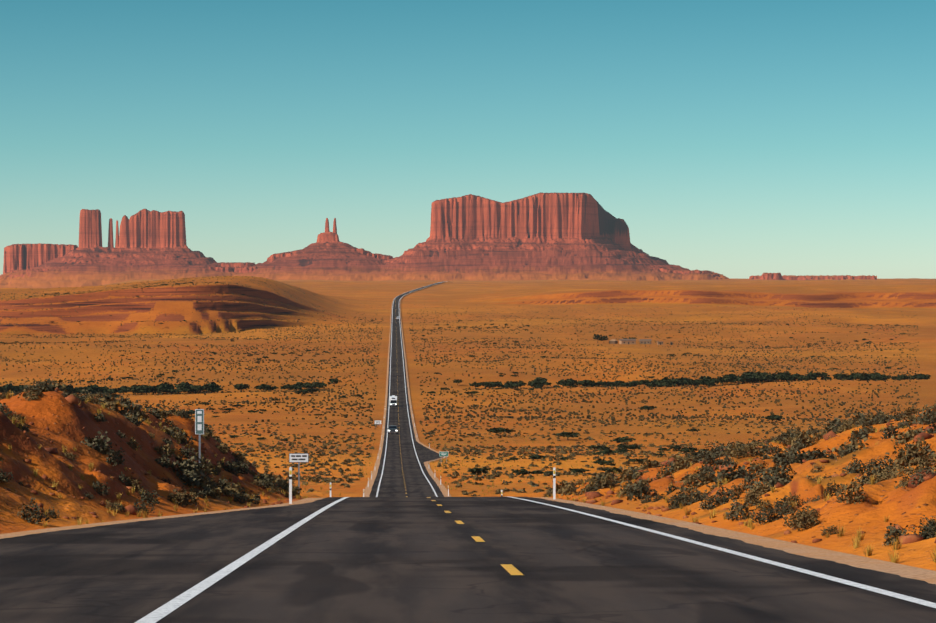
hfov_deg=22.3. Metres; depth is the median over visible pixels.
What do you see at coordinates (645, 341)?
house
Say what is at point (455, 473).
sage shrubs
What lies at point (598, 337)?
homestead trees
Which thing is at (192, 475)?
olive shrubs
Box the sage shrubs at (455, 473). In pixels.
[204,419,828,495]
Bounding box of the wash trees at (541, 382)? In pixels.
[0,370,930,442]
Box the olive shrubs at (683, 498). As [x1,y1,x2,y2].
[0,411,935,545]
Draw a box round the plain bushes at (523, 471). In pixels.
[0,282,909,475]
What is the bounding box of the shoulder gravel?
[0,282,935,583]
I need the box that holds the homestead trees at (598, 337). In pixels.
[593,334,636,340]
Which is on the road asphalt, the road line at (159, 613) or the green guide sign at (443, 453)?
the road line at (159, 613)
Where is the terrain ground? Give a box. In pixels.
[0,276,935,570]
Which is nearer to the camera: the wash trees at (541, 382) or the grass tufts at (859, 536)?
the grass tufts at (859, 536)
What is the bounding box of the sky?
[0,0,935,278]
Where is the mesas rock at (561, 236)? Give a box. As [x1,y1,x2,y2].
[0,192,876,287]
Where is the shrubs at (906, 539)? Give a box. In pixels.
[6,388,935,544]
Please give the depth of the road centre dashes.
41.24 m
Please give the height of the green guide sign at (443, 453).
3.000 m
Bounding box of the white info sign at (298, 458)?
[289,453,308,492]
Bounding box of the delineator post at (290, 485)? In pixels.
[289,467,291,503]
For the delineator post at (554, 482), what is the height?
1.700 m
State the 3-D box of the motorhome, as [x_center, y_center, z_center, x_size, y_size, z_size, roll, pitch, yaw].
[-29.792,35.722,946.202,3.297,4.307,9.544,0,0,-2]
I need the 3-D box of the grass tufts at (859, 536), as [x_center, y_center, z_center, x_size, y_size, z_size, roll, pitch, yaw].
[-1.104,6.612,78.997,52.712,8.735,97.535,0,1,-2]
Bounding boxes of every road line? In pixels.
[135,282,438,622]
[399,282,935,607]
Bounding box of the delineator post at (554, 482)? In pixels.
[553,467,555,498]
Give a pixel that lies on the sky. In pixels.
(740, 139)
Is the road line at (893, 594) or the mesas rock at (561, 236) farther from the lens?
the mesas rock at (561, 236)
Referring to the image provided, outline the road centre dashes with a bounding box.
[395,299,522,574]
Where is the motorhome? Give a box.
[389,395,397,406]
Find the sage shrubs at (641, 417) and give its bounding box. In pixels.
[0,276,920,421]
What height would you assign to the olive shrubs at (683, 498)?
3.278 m
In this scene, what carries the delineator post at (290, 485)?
on the shoulder gravel
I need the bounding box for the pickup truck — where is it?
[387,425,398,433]
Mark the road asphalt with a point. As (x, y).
(390, 554)
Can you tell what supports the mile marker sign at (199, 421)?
on the terrain ground
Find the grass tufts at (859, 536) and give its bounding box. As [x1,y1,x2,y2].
[0,387,935,562]
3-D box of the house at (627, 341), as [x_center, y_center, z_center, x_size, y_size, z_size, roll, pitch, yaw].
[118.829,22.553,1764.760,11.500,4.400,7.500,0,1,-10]
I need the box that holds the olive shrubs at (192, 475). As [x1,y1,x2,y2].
[0,375,935,503]
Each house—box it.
[619,339,635,343]
[639,339,650,343]
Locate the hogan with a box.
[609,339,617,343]
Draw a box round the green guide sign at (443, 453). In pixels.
[439,451,447,462]
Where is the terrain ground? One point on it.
(120, 312)
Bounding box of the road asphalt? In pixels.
[0,282,935,622]
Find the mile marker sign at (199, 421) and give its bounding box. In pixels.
[195,409,203,462]

